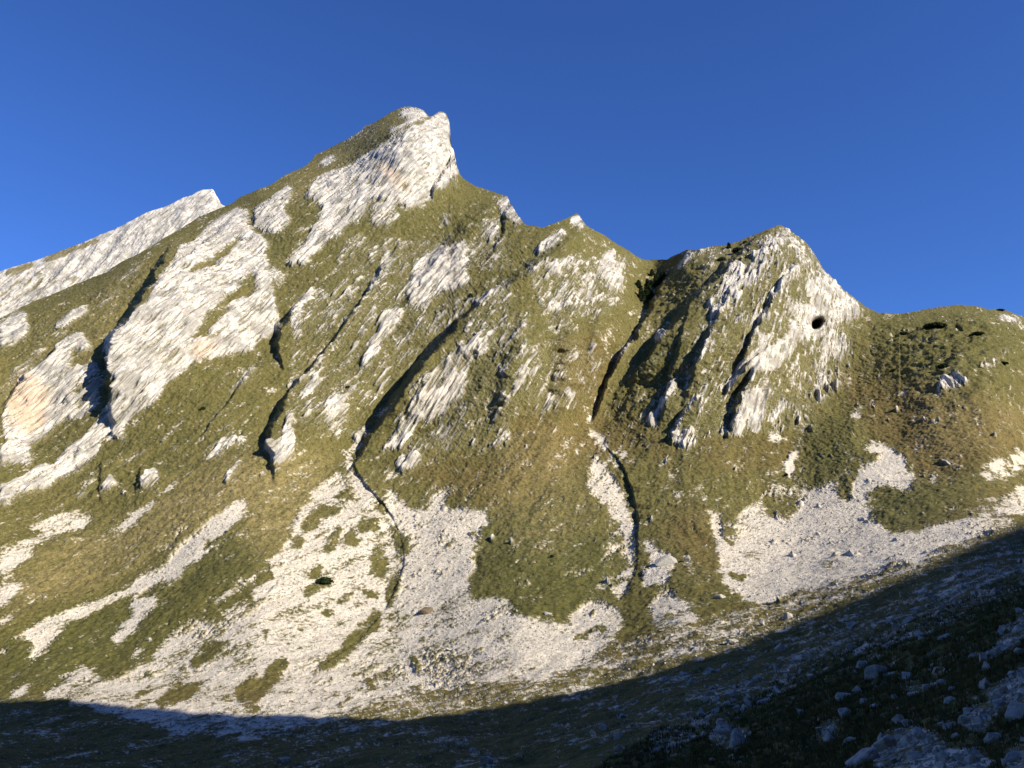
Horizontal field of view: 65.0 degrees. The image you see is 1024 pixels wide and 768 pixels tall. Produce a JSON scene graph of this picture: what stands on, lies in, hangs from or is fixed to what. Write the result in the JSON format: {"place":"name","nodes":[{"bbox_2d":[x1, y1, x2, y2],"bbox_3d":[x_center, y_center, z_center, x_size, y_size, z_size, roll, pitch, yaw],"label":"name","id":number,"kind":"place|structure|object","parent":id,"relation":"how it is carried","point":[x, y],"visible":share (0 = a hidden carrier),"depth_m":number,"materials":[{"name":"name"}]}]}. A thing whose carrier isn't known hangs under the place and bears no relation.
{"place":"outdoors","nodes":[
{"label":"outdoors","id":0,"kind":"place"},
{"bbox_2d":[0,189,224,317],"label":"distant ridge","id":1,"kind":"structure","parent":0,"point":[24,284],"depth_m":655.00,"materials":[{"name":"grey stone"}]},
{"bbox_2d":[0,106,1023,745],"bbox_3d":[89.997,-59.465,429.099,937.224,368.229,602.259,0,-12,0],"label":"mountain","id":2,"kind":"structure","parent":0,"point":[534,388],"depth_m":287.60,"materials":[{"name":"green plant"}]},
{"bbox_2d":[315,577,334,582],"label":"shrub","id":3,"kind":"object","parent":2,"relation":"on","point":[324,580],"visible":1,"depth_m":212.04,"materials":[{"name":"green plant"}]},
{"bbox_2d":[420,607,432,614],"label":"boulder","id":4,"kind":"object","parent":2,"relation":"on","point":[426,610],"visible":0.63,"depth_m":189.52,"materials":[{"name":"brown stone"}]},
{"bbox_2d":[0,477,1023,767],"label":"loose stones","id":5,"kind":"object","parent":2,"relation":"on","point":[720,553],"visible":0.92,"depth_m":170.61,"materials":[{"name":"stone"}]},
{"bbox_2d":[636,280,642,288],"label":"conifer","id":6,"kind":"object","parent":2,"relation":"on","point":[638,283],"visible":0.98,"depth_m":432.16,"materials":[{"name":"green plant"}]},
{"bbox_2d":[637,287,647,302],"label":"conifer","id":7,"kind":"object","parent":2,"relation":"on","point":[641,295],"visible":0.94,"depth_m":421.23,"materials":[{"name":"green plant"}]},
{"bbox_2d":[643,278,653,299],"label":"conifer","id":8,"kind":"object","parent":2,"relation":"on","point":[648,292],"visible":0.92,"depth_m":428.87,"materials":[{"name":"green plant"}]},
{"bbox_2d":[651,273,660,286],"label":"conifer","id":9,"kind":"object","parent":2,"relation":"on","point":[655,282],"visible":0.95,"depth_m":441.39,"materials":[{"name":"green plant"}]},
{"bbox_2d":[659,270,666,279],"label":"conifer","id":10,"kind":"object","parent":2,"relation":"on","point":[662,275],"visible":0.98,"depth_m":443.73,"materials":[{"name":"green plant"}]},
{"bbox_2d":[655,555,676,565],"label":"boulder","id":11,"kind":"object","parent":2,"relation":"on","point":[665,560],"visible":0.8,"depth_m":188.83,"materials":[{"name":"stone"}]},
{"bbox_2d":[683,555,689,561],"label":"boulder","id":12,"kind":"object","parent":2,"relation":"on","point":[687,558],"visible":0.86,"depth_m":187.67,"materials":[{"name":"stone"}]},
{"bbox_2d":[693,657,704,661],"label":"boulder","id":13,"kind":"object","parent":2,"relation":"on","point":[697,659],"visible":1,"depth_m":106.25,"materials":[{"name":"stone"}]},
{"bbox_2d":[713,594,725,598],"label":"boulder","id":14,"kind":"object","parent":2,"relation":"on","point":[719,596],"visible":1,"depth_m":151.56,"materials":[{"name":"stone"}]},
{"bbox_2d":[717,256,726,260],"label":"shrub","id":15,"kind":"object","parent":2,"relation":"on","point":[722,258],"visible":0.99,"depth_m":406.84,"materials":[{"name":"green plant"}]},
{"bbox_2d":[725,638,737,643],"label":"boulder","id":16,"kind":"object","parent":2,"relation":"on","point":[729,641],"visible":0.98,"depth_m":113.38,"materials":[{"name":"stone"}]},
{"bbox_2d":[731,247,742,252],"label":"shrub","id":17,"kind":"object","parent":2,"relation":"on","point":[735,249],"visible":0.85,"depth_m":413.20,"materials":[{"name":"green plant"}]},
{"bbox_2d":[783,612,792,618],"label":"boulder","id":18,"kind":"object","parent":2,"relation":"on","point":[786,615],"visible":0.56,"depth_m":123.71,"materials":[{"name":"stone"}]},
{"bbox_2d":[830,551,840,557],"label":"boulder","id":19,"kind":"object","parent":2,"relation":"on","point":[835,553],"visible":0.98,"depth_m":167.97,"materials":[{"name":"stone"}]},
{"bbox_2d":[923,322,947,327],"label":"shrub","id":20,"kind":"object","parent":2,"relation":"on","point":[935,324],"visible":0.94,"depth_m":354.78,"materials":[{"name":"green plant"}]},
{"bbox_2d":[936,363,948,368],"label":"shrub","id":21,"kind":"object","parent":2,"relation":"on","point":[941,365],"visible":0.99,"depth_m":306.44,"materials":[{"name":"green plant"}]},
{"bbox_2d":[969,331,984,335],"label":"shrub","id":22,"kind":"object","parent":2,"relation":"on","point":[976,333],"visible":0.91,"depth_m":337.78,"materials":[{"name":"green plant"}]},
{"bbox_2d":[0,541,1023,767],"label":"valley floor","id":23,"kind":"structure","parent":0,"point":[510,743],"depth_m":94.71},
{"bbox_2d":[279,757,290,762],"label":"boulder","id":24,"kind":"object","parent":23,"relation":"on","point":[285,759],"visible":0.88,"depth_m":93.69,"materials":[{"name":"stone"}]},
{"bbox_2d":[479,756,493,763],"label":"boulder","id":25,"kind":"object","parent":23,"relation":"on","point":[486,760],"visible":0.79,"depth_m":73.78,"materials":[{"name":"stone"}]},
{"bbox_2d":[661,676,669,680],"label":"boulder","id":26,"kind":"object","parent":23,"relation":"on","point":[665,678],"visible":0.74,"depth_m":99.40,"materials":[{"name":"stone"}]},
{"bbox_2d":[845,643,853,652],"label":"boulder","id":27,"kind":"object","parent":23,"relation":"on","point":[849,646],"visible":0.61,"depth_m":78.46,"materials":[{"name":"stone"}]},
{"bbox_2d":[0,0,1023,316],"label":"sky","id":28,"kind":"structure","parent":0,"point":[887,136],"materials":[{"name":"blue"}]},
{"bbox_2d":[649,589,1023,767],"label":"foreground slope","id":29,"kind":"structure","parent":0,"point":[937,741],"depth_m":47.13,"materials":[{"name":"grey stone"}]},
{"bbox_2d":[713,728,729,732],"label":"boulder","id":30,"kind":"object","parent":29,"relation":"on","point":[715,730],"visible":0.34,"depth_m":56.69,"materials":[{"name":"stone"}]},
{"bbox_2d":[729,728,744,748],"bbox_3d":[14.372,22.698,50.979,1.255,1.599,0.982,22,-33,-35],"label":"boulder","id":31,"kind":"object","parent":29,"relation":"on","point":[737,735],"visible":0.57,"depth_m":50.85,"materials":[{"name":"stone"}]},
{"bbox_2d":[757,698,771,703],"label":"boulder","id":32,"kind":"object","parent":29,"relation":"on","point":[762,700],"visible":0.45,"depth_m":68.03,"materials":[{"name":"stone"}]},
{"bbox_2d":[590,568,1023,767],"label":"grass tufts","id":33,"kind":"object","parent":29,"relation":"on","point":[879,722],"visible":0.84,"depth_m":49.27,"materials":[{"name":"green plant"}]},
{"bbox_2d":[598,558,1023,767],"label":"scattered rubble","id":34,"kind":"object","parent":29,"relation":"on","point":[978,724],"visible":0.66,"depth_m":51.76,"materials":[{"name":"stone"}]},
{"bbox_2d":[835,692,850,702],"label":"boulder","id":35,"kind":"object","parent":29,"relation":"on","point":[839,695],"visible":0.53,"depth_m":51.75,"materials":[{"name":"stone"}]},
{"bbox_2d":[838,707,850,717],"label":"boulder","id":36,"kind":"object","parent":29,"relation":"on","point":[842,710],"visible":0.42,"depth_m":45.70,"materials":[{"name":"stone"}]},
{"bbox_2d":[843,737,855,744],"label":"boulder","id":37,"kind":"object","parent":29,"relation":"on","point":[848,740],"visible":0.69,"depth_m":37.48,"materials":[{"name":"stone"}]},
{"bbox_2d":[851,686,861,692],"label":"boulder","id":38,"kind":"object","parent":29,"relation":"on","point":[855,688],"visible":0.48,"depth_m":52.73,"materials":[{"name":"stone"}]},
{"bbox_2d":[845,747,878,765],"bbox_3d":[11.995,12.836,27.382,1.193,0.837,0.933,-16,-6,-1],"label":"boulder","id":39,"kind":"object","parent":29,"relation":"on","point":[863,754],"visible":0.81,"depth_m":27.16,"materials":[{"name":"stone"}]},
{"bbox_2d":[856,660,867,667],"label":"boulder","id":40,"kind":"object","parent":29,"relation":"on","point":[858,664],"visible":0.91,"depth_m":66.03,"materials":[{"name":"stone"}]},
{"bbox_2d":[860,698,867,703],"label":"boulder","id":41,"kind":"object","parent":29,"relation":"on","point":[862,700],"visible":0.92,"depth_m":47.64,"materials":[{"name":"stone"}]},
{"bbox_2d":[864,664,886,679],"bbox_3d":[24.935,19.839,55.073,1.585,1.216,1.123,11,-16,-42],"label":"boulder","id":42,"kind":"object","parent":29,"relation":"on","point":[872,671],"visible":0.56,"depth_m":54.68,"materials":[{"name":"stone"}]},
{"bbox_2d":[873,734,895,749],"bbox_3d":[13.550,13.084,29.165,0.599,0.711,0.719,2,-12,-11],"label":"boulder","id":43,"kind":"object","parent":29,"relation":"on","point":[885,741],"visible":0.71,"depth_m":28.92,"materials":[{"name":"stone"}]},
{"bbox_2d":[894,728,902,734],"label":"boulder","id":44,"kind":"object","parent":29,"relation":"on","point":[898,730],"visible":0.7,"depth_m":31.45,"materials":[{"name":"stone"}]},
{"bbox_2d":[896,734,913,747],"bbox_3d":[13.510,12.309,27.559,0.352,0.578,0.555,7,-14,-30],"label":"boulder","id":45,"kind":"object","parent":29,"relation":"on","point":[904,740],"visible":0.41,"depth_m":27.48,"materials":[{"name":"stone"}]},
{"bbox_2d":[901,716,916,726],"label":"boulder","id":46,"kind":"object","parent":29,"relation":"on","point":[903,722],"visible":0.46,"depth_m":32.45,"materials":[{"name":"stone"}]},
{"bbox_2d":[905,752,922,760],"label":"boulder","id":47,"kind":"object","parent":29,"relation":"on","point":[911,756],"visible":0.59,"depth_m":22.49,"materials":[{"name":"stone"}]},
{"bbox_2d":[913,631,922,635],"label":"boulder","id":48,"kind":"object","parent":29,"relation":"on","point":[917,633],"visible":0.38,"depth_m":69.90,"materials":[{"name":"stone"}]},
{"bbox_2d":[911,727,926,739],"bbox_3d":[13.464,11.557,26.203,0.823,0.555,0.510,7,-18,27],"label":"boulder","id":49,"kind":"object","parent":29,"relation":"on","point":[918,733],"visible":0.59,"depth_m":26.18,"materials":[{"name":"stone"}]},
{"bbox_2d":[922,684,933,690],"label":"boulder","id":50,"kind":"object","parent":29,"relation":"on","point":[924,686],"visible":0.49,"depth_m":42.59,"materials":[{"name":"stone"}]},
{"bbox_2d":[936,679,946,685],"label":"boulder","id":51,"kind":"object","parent":29,"relation":"on","point":[940,681],"visible":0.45,"depth_m":41.27,"materials":[{"name":"stone"}]},
{"bbox_2d":[937,751,950,759],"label":"boulder","id":52,"kind":"object","parent":29,"relation":"on","point":[942,755],"visible":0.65,"depth_m":20.42,"materials":[{"name":"stone"}]},
{"bbox_2d":[937,633,950,639],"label":"boulder","id":53,"kind":"object","parent":29,"relation":"on","point":[945,635],"visible":0.31,"depth_m":62.11,"materials":[{"name":"stone"}]},
{"bbox_2d":[942,721,956,729],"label":"boulder","id":54,"kind":"object","parent":29,"relation":"on","point":[947,724],"visible":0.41,"depth_m":25.68,"materials":[{"name":"stone"}]},
{"bbox_2d":[944,696,955,704],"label":"boulder","id":55,"kind":"object","parent":29,"relation":"on","point":[949,699],"visible":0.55,"depth_m":32.20,"materials":[{"name":"stone"}]},
{"bbox_2d":[950,732,958,738],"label":"boulder","id":56,"kind":"object","parent":29,"relation":"on","point":[954,735],"visible":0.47,"depth_m":23.55,"materials":[{"name":"stone"}]},
{"bbox_2d":[958,715,972,724],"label":"boulder","id":57,"kind":"object","parent":29,"relation":"on","point":[962,719],"visible":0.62,"depth_m":25.37,"materials":[{"name":"stone"}]},
{"bbox_2d":[963,754,980,764],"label":"boulder","id":58,"kind":"object","parent":29,"relation":"on","point":[970,759],"visible":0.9,"depth_m":18.23,"materials":[{"name":"stone"}]},
{"bbox_2d":[971,715,986,722],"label":"boulder","id":59,"kind":"object","parent":29,"relation":"on","point":[983,718],"visible":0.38,"depth_m":24.66,"materials":[{"name":"stone"}]},
{"bbox_2d":[979,678,989,688],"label":"boulder","id":60,"kind":"object","parent":29,"relation":"on","point":[984,683],"visible":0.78,"depth_m":31.23,"materials":[{"name":"stone"}]},
{"bbox_2d":[982,661,990,669],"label":"boulder","id":61,"kind":"object","parent":29,"relation":"on","point":[985,666],"visible":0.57,"depth_m":36.12,"materials":[{"name":"stone"}]},
{"bbox_2d":[983,732,1001,743],"bbox_3d":[12.565,9.271,20.998,0.494,0.385,0.400,-20,-9,7],"label":"boulder","id":62,"kind":"object","parent":29,"relation":"on","point":[990,737],"visible":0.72,"depth_m":20.89,"materials":[{"name":"stone"}]},
{"bbox_2d":[990,646,1000,652],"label":"boulder","id":63,"kind":"object","parent":29,"relation":"on","point":[996,649],"visible":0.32,"depth_m":44.09,"materials":[{"name":"stone"}]},
{"bbox_2d":[992,699,1005,709],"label":"boulder","id":64,"kind":"object","parent":29,"relation":"on","point":[997,702],"visible":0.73,"depth_m":26.48,"materials":[{"name":"stone"}]},
{"bbox_2d":[994,684,1008,696],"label":"boulder","id":65,"kind":"object","parent":29,"relation":"on","point":[1001,691],"visible":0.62,"depth_m":28.62,"materials":[{"name":"stone"}]},
{"bbox_2d":[1007,671,1015,677],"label":"boulder","id":66,"kind":"object","parent":29,"relation":"on","point":[1009,673],"visible":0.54,"depth_m":32.09,"materials":[{"name":"stone"}]},
{"bbox_2d":[1002,748,1021,765],"bbox_3d":[10.594,7.828,16.911,0.949,0.496,0.576,-19,-10,-5],"label":"boulder","id":67,"kind":"object","parent":29,"relation":"on","point":[1012,756],"visible":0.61,"depth_m":16.73,"materials":[{"name":"stone"}]},
{"bbox_2d":[1004,700,1023,721],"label":"boulder","id":68,"kind":"object","parent":29,"relation":"on","point":[1014,710],"visible":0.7,"depth_m":22.47,"materials":[{"name":"stone"}]},
{"bbox_2d":[1012,624,1023,631],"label":"boulder","id":69,"kind":"object","parent":29,"relation":"on","point":[1016,628],"visible":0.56,"depth_m":50.39,"materials":[{"name":"stone"}]},
{"bbox_2d":[1013,647,1023,654],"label":"boulder","id":70,"kind":"object","parent":29,"relation":"on","point":[1018,650],"visible":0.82,"depth_m":37.67,"materials":[{"name":"stone"}]}
]}

